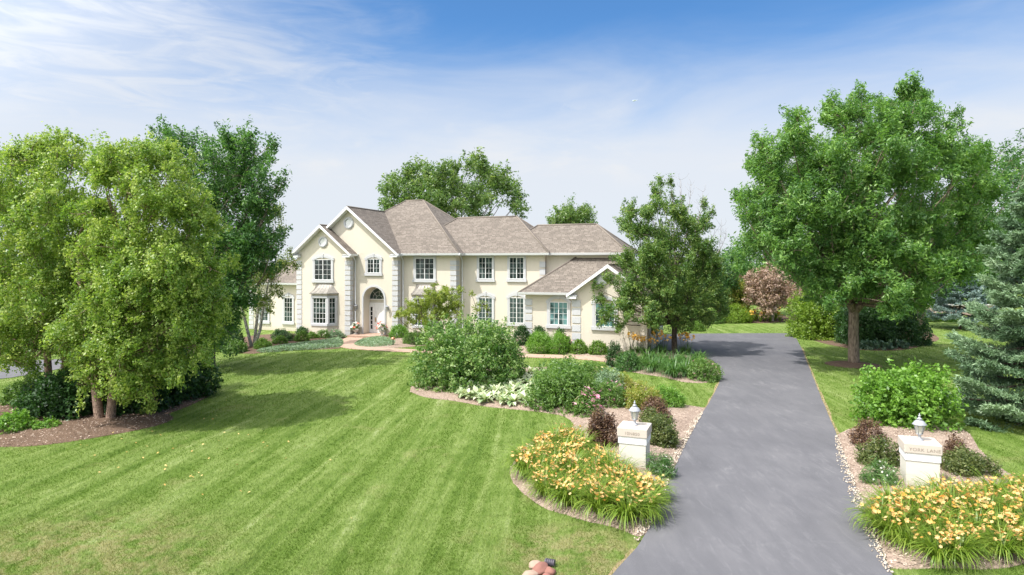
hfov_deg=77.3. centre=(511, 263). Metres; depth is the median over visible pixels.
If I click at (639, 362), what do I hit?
iris
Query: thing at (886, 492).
daylily
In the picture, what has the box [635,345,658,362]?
iris
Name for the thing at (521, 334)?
holly
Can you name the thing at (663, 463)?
chives
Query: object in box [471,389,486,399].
hosta
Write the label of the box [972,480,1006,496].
daylily
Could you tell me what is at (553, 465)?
daylily
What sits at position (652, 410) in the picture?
weigela
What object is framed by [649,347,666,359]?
iris
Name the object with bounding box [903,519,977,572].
daylily
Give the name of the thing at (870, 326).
lilac
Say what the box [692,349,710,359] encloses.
iris
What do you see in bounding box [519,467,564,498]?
daylily
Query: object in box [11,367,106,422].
viburnum
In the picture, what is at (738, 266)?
tree
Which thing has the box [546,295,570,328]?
window
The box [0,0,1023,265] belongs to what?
sky
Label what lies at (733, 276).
tree
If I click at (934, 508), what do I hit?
daylily
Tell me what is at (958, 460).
weigela
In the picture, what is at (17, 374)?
road
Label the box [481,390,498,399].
hosta
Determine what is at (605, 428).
ninebark
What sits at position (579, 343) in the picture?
boxwood
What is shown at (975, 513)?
daylily
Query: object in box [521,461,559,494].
daylily
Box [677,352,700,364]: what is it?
iris
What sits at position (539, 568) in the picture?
rock
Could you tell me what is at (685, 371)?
iris
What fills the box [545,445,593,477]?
daylily
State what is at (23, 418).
shrub
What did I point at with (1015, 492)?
daylily
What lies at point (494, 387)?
hosta
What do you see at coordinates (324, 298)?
bay window
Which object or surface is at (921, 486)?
daylily
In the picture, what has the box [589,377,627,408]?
coneflower
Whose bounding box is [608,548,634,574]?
soil edge
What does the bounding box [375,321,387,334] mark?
planter
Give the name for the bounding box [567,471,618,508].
daylily
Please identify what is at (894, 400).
viburnum
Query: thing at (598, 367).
yellow daylily
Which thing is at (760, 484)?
driveway
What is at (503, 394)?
hosta
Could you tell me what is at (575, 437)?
daylily
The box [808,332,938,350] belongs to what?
mulch hedge bed
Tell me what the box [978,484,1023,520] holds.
daylily
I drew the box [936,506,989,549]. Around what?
daylily
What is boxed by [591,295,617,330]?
window
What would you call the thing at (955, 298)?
blue spruce
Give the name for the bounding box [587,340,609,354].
boxwood
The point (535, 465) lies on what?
daylily
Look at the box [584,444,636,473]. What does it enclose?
daylily
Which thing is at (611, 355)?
phlox
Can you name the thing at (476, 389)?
hosta
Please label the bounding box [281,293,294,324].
window
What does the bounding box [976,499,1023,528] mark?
daylily
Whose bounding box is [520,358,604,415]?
peony
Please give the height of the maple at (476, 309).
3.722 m
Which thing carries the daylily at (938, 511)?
on the gravel bed at (939, 436)
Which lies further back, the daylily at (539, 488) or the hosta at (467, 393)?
the hosta at (467, 393)
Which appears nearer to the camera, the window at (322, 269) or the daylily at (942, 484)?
the daylily at (942, 484)
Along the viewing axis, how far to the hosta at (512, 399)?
23.70 m
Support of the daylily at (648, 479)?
on the mulch island bed at (687, 417)
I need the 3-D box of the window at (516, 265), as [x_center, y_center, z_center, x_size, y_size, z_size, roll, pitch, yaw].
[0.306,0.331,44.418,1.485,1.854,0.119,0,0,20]
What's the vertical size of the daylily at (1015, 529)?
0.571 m
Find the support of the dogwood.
on the mulch island bed at (687, 417)
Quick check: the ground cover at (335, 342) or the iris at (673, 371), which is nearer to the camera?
the iris at (673, 371)
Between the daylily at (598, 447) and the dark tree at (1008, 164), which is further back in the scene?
the dark tree at (1008, 164)
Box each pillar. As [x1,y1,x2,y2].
[617,421,651,467]
[898,435,942,485]
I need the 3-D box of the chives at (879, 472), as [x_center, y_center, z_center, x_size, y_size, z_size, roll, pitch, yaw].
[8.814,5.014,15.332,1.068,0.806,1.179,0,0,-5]
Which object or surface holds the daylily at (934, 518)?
on the gravel bed at (939, 436)
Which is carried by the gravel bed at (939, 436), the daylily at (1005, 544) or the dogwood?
the daylily at (1005, 544)
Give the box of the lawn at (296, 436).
[0,266,1023,574]
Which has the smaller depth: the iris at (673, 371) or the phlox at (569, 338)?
the iris at (673, 371)
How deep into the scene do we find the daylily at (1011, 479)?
14.61 m
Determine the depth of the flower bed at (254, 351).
41.81 m
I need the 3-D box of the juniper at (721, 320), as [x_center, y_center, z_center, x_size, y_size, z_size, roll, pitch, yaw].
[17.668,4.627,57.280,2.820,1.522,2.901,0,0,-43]
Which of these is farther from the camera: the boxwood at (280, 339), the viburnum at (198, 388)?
the boxwood at (280, 339)
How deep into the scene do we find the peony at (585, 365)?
26.32 m
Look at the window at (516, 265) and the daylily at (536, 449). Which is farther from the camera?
the window at (516, 265)
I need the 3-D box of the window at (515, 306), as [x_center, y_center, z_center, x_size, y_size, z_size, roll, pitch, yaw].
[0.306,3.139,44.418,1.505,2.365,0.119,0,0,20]
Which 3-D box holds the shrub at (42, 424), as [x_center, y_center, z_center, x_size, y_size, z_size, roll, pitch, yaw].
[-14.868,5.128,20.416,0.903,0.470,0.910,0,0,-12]
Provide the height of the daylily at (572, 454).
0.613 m
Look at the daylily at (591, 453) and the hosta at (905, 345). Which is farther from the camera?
the hosta at (905, 345)
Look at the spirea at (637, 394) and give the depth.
22.84 m
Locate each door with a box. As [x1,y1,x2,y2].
[375,304,383,332]
[649,311,656,348]
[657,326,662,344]
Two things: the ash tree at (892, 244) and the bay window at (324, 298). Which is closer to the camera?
the ash tree at (892, 244)
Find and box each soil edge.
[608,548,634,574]
[704,379,719,407]
[801,347,838,434]
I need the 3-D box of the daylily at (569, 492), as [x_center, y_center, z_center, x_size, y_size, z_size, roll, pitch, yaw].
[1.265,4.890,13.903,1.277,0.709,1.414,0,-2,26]
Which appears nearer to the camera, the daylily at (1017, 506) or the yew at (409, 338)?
the daylily at (1017, 506)
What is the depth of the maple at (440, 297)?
40.06 m
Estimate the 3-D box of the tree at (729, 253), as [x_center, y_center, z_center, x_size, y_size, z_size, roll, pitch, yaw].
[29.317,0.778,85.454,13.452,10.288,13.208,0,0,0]
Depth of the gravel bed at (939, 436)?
15.18 m
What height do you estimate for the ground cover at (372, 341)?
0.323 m
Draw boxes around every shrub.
[0,408,38,434]
[31,416,61,429]
[220,338,248,353]
[738,261,803,320]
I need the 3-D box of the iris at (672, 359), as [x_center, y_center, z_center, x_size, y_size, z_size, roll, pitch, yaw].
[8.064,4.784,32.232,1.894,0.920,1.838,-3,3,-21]
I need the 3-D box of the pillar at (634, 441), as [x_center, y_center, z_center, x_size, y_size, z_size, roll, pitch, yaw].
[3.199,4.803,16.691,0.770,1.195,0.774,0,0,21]
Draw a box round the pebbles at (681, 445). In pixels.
[634,411,702,540]
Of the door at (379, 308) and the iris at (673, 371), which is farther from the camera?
the door at (379, 308)
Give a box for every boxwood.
[252,337,272,348]
[271,335,288,343]
[293,330,310,341]
[308,331,319,338]
[569,338,588,354]
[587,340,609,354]
[689,321,705,331]
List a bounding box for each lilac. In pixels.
[784,291,844,340]
[833,305,899,346]
[878,309,935,346]
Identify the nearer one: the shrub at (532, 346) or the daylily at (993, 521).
the daylily at (993, 521)
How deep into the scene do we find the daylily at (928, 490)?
13.29 m
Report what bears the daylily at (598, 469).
on the mulch island bed at (687, 417)
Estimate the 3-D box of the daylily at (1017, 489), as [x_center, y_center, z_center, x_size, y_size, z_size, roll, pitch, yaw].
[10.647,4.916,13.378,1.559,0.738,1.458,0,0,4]
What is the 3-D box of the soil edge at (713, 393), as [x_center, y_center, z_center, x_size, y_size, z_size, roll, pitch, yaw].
[8.181,5.294,26.004,0.269,0.001,7.158,0,0,23]
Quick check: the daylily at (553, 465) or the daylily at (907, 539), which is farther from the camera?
the daylily at (553, 465)
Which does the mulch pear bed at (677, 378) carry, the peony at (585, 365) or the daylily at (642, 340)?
the daylily at (642, 340)
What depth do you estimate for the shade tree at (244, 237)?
31.04 m
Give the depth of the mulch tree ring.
33.15 m
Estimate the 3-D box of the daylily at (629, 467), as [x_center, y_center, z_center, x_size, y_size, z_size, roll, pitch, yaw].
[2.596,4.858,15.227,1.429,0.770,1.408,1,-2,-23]
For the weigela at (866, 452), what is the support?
on the gravel bed at (939, 436)
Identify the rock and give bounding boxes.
[522,570,538,574]
[529,560,540,568]
[532,562,547,574]
[545,566,555,574]
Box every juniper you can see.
[696,309,725,323]
[715,303,754,323]
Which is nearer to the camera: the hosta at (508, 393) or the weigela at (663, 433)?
the weigela at (663, 433)
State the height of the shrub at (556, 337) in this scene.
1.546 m
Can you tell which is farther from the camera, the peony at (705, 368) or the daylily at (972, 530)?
the peony at (705, 368)
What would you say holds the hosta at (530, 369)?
on the mulch island bed at (687, 417)
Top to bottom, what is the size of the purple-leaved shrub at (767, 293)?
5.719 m
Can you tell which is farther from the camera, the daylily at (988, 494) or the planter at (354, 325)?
the planter at (354, 325)
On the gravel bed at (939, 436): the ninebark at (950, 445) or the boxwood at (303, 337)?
the ninebark at (950, 445)
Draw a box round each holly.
[271,328,291,338]
[286,333,296,340]
[295,326,307,332]
[512,324,530,345]
[531,325,545,344]
[555,328,565,345]
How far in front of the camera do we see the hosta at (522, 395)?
24.10 m
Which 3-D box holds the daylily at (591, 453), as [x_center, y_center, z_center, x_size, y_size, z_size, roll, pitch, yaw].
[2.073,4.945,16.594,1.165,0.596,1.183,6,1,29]
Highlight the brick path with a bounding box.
[340,337,606,361]
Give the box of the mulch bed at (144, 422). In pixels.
[0,392,210,446]
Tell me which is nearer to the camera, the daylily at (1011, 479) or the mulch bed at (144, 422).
the daylily at (1011, 479)
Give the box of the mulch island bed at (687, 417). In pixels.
[410,367,704,535]
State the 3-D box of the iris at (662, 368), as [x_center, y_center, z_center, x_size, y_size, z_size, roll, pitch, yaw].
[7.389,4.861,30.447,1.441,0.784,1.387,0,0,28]
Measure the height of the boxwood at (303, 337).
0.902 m
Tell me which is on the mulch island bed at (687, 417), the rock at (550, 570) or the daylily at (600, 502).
the daylily at (600, 502)
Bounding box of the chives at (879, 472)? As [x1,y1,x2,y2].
[858,456,904,485]
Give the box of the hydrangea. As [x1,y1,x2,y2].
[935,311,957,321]
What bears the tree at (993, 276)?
on the lawn at (296, 436)
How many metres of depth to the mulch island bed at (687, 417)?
20.70 m
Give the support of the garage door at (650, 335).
in the house
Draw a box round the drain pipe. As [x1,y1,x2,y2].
[544,558,555,566]
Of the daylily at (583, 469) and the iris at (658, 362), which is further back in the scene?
the iris at (658, 362)
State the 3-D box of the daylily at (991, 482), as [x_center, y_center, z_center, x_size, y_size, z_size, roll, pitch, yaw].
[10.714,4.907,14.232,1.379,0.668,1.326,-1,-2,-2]
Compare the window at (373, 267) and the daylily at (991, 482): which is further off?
the window at (373, 267)
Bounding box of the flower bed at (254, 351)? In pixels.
[239,333,344,353]
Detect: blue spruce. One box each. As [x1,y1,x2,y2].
[924,276,998,329]
[940,167,1023,432]
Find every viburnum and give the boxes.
[0,369,41,406]
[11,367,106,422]
[92,366,183,415]
[159,344,223,401]
[848,355,969,432]
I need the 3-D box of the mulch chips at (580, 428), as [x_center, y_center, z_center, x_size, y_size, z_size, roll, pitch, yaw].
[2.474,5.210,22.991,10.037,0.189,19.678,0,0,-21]
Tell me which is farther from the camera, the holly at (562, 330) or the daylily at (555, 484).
the holly at (562, 330)
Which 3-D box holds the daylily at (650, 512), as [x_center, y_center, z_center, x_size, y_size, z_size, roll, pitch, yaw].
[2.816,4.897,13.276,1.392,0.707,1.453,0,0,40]
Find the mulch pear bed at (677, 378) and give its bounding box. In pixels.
[612,350,717,382]
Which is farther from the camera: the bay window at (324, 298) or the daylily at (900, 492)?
the bay window at (324, 298)
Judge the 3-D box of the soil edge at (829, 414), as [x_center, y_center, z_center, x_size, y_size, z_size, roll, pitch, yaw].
[14.114,5.294,30.043,0.242,0.001,22.544,0,0,22]
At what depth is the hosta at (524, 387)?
25.96 m
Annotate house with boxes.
[249,199,662,352]
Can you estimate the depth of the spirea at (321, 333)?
45.10 m
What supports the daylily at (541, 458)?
on the mulch island bed at (687, 417)
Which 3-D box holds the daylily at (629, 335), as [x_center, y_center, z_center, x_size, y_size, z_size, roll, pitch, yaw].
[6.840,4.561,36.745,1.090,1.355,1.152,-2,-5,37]
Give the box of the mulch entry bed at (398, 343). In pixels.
[360,336,433,347]
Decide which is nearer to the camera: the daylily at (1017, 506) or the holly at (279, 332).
the daylily at (1017, 506)
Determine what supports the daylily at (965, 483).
on the gravel bed at (939, 436)
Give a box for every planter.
[350,322,360,333]
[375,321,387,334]
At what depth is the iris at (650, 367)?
30.88 m
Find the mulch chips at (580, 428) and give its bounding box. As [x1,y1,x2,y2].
[411,367,702,534]
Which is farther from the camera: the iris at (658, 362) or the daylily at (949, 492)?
the iris at (658, 362)
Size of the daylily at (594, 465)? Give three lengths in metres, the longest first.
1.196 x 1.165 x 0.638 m
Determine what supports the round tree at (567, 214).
on the lawn at (296, 436)
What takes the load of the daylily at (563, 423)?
on the mulch island bed at (687, 417)
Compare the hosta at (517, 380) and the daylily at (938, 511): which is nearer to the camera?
the daylily at (938, 511)
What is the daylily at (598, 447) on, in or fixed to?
on the mulch island bed at (687, 417)
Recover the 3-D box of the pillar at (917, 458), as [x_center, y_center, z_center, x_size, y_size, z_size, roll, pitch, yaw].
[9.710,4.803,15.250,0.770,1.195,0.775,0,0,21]
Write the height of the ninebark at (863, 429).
1.065 m
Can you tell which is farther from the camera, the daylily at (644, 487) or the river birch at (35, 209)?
the river birch at (35, 209)
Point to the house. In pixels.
(368, 270)
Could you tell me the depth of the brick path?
38.85 m
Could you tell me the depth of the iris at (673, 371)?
29.44 m
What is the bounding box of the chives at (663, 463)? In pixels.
[640,448,677,478]
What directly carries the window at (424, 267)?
in the house
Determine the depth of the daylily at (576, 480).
14.40 m
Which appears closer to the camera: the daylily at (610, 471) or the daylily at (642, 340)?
the daylily at (610, 471)
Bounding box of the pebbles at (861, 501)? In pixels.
[835,435,894,572]
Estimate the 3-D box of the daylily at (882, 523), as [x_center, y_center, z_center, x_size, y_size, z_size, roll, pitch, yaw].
[7.222,4.882,12.169,1.462,0.723,1.468,4,0,-27]
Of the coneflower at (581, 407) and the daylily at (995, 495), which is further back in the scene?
the coneflower at (581, 407)
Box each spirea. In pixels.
[316,329,330,337]
[328,328,345,337]
[609,371,637,395]
[620,379,662,410]
[650,383,687,407]
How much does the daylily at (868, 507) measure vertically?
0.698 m
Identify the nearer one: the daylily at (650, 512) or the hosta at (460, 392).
the daylily at (650, 512)
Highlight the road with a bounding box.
[0,359,61,378]
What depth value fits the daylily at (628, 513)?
12.91 m
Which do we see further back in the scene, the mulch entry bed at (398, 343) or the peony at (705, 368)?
the mulch entry bed at (398, 343)
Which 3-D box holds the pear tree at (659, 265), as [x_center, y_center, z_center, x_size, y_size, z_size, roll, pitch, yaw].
[9.032,-0.116,37.831,8.856,11.032,7.492,0,0,0]
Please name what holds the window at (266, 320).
in the house
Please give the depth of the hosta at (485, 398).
24.07 m
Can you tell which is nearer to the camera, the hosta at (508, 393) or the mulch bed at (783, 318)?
the hosta at (508, 393)
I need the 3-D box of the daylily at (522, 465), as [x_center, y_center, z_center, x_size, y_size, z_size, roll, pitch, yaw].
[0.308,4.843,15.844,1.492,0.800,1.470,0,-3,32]
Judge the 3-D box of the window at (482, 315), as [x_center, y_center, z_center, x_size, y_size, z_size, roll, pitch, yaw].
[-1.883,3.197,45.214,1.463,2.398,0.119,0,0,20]
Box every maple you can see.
[393,281,465,340]
[452,290,489,336]
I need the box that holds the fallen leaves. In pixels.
[23,400,351,517]
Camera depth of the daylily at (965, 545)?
11.19 m
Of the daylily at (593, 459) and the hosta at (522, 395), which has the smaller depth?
the daylily at (593, 459)
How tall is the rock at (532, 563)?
0.128 m
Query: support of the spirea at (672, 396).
on the mulch island bed at (687, 417)
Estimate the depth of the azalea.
45.05 m
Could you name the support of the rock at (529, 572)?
on the lawn at (296, 436)
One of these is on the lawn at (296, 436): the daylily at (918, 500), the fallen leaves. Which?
the fallen leaves
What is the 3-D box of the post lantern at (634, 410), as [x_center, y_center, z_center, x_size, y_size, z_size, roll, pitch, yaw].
[3.200,3.880,16.693,0.316,0.650,0.316,0,0,21]
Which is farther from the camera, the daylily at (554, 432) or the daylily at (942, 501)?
the daylily at (554, 432)
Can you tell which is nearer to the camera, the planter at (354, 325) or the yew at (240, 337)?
the yew at (240, 337)
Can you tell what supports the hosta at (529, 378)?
on the mulch island bed at (687, 417)
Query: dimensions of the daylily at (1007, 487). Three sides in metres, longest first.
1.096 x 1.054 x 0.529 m
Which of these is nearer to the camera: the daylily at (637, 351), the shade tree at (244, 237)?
the shade tree at (244, 237)
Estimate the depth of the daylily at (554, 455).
15.70 m
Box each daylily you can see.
[494,440,544,472]
[500,447,548,480]
[517,457,549,483]
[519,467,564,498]
[520,429,566,449]
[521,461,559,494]
[522,438,552,463]
[525,426,562,446]
[525,437,560,453]
[526,454,571,486]
[528,421,577,441]
[528,444,564,466]
[534,441,571,477]
[535,429,590,460]
[536,442,562,455]
[537,471,579,503]
[543,467,590,512]
[544,438,570,452]
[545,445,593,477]
[546,417,581,437]
[548,427,590,444]
[549,445,590,465]
[550,433,594,461]
[555,428,595,452]
[556,422,594,443]
[556,462,597,483]
[556,470,597,503]
[565,430,601,450]
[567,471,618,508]
[569,474,637,525]
[573,460,613,487]
[578,442,624,463]
[578,466,622,494]
[579,359,608,379]
[580,446,604,460]
[581,449,605,473]
[581,457,615,480]
[583,471,643,519]
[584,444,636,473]
[586,463,617,477]
[592,460,646,490]
[595,478,666,533]
[599,451,646,483]
[600,456,648,474]
[600,472,640,508]
[617,477,677,526]
[617,478,674,519]
[618,460,670,501]
[623,464,654,482]
[627,332,639,351]
[627,467,680,504]
[631,334,643,352]
[637,336,650,353]
[647,338,658,351]
[650,329,663,352]
[656,333,671,354]
[675,333,689,352]
[682,331,694,354]
[747,310,755,322]
[842,487,914,534]
[849,497,926,548]
[853,475,923,512]
[859,490,946,537]
[861,483,915,516]
[875,507,949,558]
[879,484,923,499]
[885,489,951,529]
[886,479,924,494]
[887,483,966,515]
[891,483,971,520]
[894,494,972,538]
[902,470,977,495]
[903,478,950,499]
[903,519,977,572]
[908,499,966,525]
[909,511,984,559]
[913,516,1004,573]
[915,475,992,511]
[921,489,990,517]
[935,473,995,494]
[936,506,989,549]
[937,496,1009,547]
[938,515,1000,559]
[939,482,990,502]
[944,485,1018,519]
[956,503,1023,548]
[958,464,1021,495]
[962,481,1022,513]
[966,518,1023,565]
[968,481,1016,504]
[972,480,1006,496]
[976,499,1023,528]
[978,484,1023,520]
[983,475,1020,498]
[984,515,1023,558]
[988,492,1023,531]
[989,468,1023,488]
[989,472,1023,499]
[991,472,1023,505]
[994,464,1023,484]
[998,486,1023,509]
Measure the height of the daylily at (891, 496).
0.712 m
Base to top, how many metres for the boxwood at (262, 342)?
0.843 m
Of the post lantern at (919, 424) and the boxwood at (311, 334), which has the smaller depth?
the post lantern at (919, 424)
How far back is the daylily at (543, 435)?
18.03 m
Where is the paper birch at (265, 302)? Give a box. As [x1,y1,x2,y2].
[226,202,301,346]
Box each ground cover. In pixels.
[256,337,343,351]
[354,336,395,346]
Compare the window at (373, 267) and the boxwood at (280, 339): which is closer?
the boxwood at (280, 339)
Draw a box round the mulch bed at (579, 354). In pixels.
[520,344,606,357]
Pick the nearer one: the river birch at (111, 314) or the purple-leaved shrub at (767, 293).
the river birch at (111, 314)
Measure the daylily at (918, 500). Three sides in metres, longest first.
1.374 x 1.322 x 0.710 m
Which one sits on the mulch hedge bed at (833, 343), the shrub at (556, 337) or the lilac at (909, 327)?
the lilac at (909, 327)
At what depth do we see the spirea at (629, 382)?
25.20 m
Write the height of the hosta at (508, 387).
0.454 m
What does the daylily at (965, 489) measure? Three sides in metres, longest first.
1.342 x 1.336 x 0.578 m
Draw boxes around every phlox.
[559,334,575,350]
[604,340,623,366]
[613,350,640,371]
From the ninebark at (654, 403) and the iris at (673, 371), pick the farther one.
the iris at (673, 371)
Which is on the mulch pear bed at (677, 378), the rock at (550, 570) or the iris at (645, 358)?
the iris at (645, 358)
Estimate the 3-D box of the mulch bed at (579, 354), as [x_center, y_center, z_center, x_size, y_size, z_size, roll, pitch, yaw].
[4.517,5.272,42.926,8.618,0.157,14.999,0,0,0]
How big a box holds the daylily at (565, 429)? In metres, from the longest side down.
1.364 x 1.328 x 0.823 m
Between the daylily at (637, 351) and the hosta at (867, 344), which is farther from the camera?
the hosta at (867, 344)
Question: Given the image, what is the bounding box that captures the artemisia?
[594,365,625,393]
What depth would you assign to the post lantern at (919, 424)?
15.20 m
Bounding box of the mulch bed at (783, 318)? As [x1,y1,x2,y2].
[715,315,796,322]
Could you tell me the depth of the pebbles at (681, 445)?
17.66 m
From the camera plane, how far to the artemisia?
25.22 m
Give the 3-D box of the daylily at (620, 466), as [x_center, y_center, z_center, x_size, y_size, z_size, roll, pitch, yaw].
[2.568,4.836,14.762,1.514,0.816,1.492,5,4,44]
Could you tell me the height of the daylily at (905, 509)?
0.695 m
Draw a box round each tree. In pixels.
[146,114,292,366]
[375,146,531,218]
[545,195,598,223]
[591,173,733,352]
[693,254,747,309]
[699,231,776,302]
[724,220,803,314]
[725,68,1019,362]
[917,128,1023,325]
[930,260,1005,303]
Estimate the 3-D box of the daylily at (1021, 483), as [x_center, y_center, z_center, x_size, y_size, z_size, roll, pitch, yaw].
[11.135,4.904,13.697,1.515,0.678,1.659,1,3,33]
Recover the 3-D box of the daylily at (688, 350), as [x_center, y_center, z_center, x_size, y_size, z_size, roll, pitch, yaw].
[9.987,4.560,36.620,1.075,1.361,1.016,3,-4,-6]
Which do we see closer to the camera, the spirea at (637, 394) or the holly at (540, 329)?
the spirea at (637, 394)
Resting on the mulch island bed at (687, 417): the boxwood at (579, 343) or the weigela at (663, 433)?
the weigela at (663, 433)
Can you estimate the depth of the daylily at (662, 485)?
14.28 m
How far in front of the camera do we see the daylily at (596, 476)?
14.41 m
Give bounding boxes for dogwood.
[404,310,527,393]
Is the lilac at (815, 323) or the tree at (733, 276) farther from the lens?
the tree at (733, 276)
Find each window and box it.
[258,294,270,323]
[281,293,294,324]
[309,283,338,334]
[311,254,333,282]
[364,254,382,275]
[411,284,437,336]
[412,256,436,281]
[476,256,494,281]
[476,292,494,325]
[506,256,526,281]
[506,292,524,325]
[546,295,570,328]
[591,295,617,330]
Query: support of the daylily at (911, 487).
on the gravel bed at (939, 436)
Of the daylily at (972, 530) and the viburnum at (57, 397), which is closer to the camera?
the daylily at (972, 530)
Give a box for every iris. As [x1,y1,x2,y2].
[624,354,649,371]
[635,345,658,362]
[637,351,651,365]
[639,353,663,372]
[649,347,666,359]
[650,351,669,370]
[652,359,678,373]
[655,351,685,365]
[655,357,694,377]
[669,357,704,378]
[672,348,690,360]
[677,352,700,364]
[687,350,711,362]
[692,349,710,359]
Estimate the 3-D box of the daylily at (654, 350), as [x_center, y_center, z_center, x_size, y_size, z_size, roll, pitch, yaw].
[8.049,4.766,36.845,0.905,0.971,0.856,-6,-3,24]
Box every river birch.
[0,121,111,388]
[38,128,243,418]
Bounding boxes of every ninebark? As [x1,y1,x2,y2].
[586,404,618,448]
[638,394,672,418]
[846,414,888,446]
[943,432,968,455]
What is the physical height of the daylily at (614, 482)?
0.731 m
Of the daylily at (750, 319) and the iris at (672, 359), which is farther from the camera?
the daylily at (750, 319)
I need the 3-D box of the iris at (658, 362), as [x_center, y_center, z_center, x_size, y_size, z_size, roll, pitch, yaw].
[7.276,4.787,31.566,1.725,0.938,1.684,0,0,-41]
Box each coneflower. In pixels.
[570,386,603,417]
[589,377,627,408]
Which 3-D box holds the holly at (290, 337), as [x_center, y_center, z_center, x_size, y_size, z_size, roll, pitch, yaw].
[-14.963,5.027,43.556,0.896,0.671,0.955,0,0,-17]
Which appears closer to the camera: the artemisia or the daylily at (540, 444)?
the daylily at (540, 444)
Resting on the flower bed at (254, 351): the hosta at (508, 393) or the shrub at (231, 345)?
the shrub at (231, 345)
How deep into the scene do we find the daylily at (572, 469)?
14.83 m
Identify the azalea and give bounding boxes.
[388,323,408,337]
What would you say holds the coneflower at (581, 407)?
on the mulch island bed at (687, 417)
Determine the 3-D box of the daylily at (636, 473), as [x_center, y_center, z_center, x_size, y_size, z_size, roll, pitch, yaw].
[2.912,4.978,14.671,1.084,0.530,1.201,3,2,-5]
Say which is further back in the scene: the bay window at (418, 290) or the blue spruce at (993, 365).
the bay window at (418, 290)
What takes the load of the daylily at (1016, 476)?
on the gravel bed at (939, 436)
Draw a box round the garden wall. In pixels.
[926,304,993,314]
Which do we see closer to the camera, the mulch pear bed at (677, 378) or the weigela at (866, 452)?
the weigela at (866, 452)
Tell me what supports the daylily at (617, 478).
on the mulch island bed at (687, 417)
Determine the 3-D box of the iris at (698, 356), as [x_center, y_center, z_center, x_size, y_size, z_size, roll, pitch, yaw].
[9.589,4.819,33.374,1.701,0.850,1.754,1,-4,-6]
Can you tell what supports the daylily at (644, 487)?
on the mulch island bed at (687, 417)
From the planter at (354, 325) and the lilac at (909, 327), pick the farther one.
the planter at (354, 325)
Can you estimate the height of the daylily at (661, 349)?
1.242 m
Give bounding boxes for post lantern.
[629,400,640,425]
[912,413,926,440]
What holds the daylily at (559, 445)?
on the mulch island bed at (687, 417)
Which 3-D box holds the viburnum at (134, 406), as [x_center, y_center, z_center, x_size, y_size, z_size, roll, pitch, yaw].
[-13.554,4.431,23.223,2.975,1.910,2.866,0,0,-22]
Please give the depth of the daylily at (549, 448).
16.88 m
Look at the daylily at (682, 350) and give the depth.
36.74 m
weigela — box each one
[637,406,667,422]
[643,411,680,449]
[852,432,899,467]
[940,442,1004,477]
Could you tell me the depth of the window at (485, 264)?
45.22 m
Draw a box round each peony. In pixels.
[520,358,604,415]
[532,353,599,387]
[685,355,723,382]
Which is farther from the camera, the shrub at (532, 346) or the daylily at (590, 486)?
the shrub at (532, 346)
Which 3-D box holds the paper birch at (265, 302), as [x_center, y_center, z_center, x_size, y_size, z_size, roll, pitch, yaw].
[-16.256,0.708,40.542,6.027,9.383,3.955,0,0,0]
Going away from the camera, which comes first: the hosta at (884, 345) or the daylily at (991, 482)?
the daylily at (991, 482)
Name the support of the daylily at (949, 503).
on the gravel bed at (939, 436)
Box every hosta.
[454,386,471,397]
[462,388,478,398]
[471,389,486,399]
[473,385,482,392]
[475,391,493,402]
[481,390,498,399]
[487,382,501,394]
[495,392,508,400]
[495,395,507,404]
[499,387,515,396]
[503,383,517,391]
[505,393,522,406]
[512,378,524,382]
[518,392,529,400]
[519,385,529,390]
[523,376,532,383]
[527,366,536,373]
[859,338,880,349]
[871,339,893,349]
[892,339,909,348]
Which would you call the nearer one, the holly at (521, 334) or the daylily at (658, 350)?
the daylily at (658, 350)
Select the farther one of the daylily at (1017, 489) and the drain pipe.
the daylily at (1017, 489)
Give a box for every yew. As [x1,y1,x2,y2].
[215,325,245,350]
[402,329,428,344]
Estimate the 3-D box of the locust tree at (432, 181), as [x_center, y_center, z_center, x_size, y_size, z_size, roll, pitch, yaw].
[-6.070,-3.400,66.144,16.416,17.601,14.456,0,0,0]
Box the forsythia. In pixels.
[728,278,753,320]
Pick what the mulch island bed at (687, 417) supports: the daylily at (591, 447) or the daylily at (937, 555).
the daylily at (591, 447)
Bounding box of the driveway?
[612,333,891,574]
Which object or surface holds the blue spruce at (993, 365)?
on the lawn at (296, 436)
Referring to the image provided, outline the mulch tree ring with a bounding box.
[825,361,881,368]
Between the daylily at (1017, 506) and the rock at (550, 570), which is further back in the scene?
the daylily at (1017, 506)
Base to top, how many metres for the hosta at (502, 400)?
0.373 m
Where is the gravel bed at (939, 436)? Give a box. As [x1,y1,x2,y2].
[838,425,1023,569]

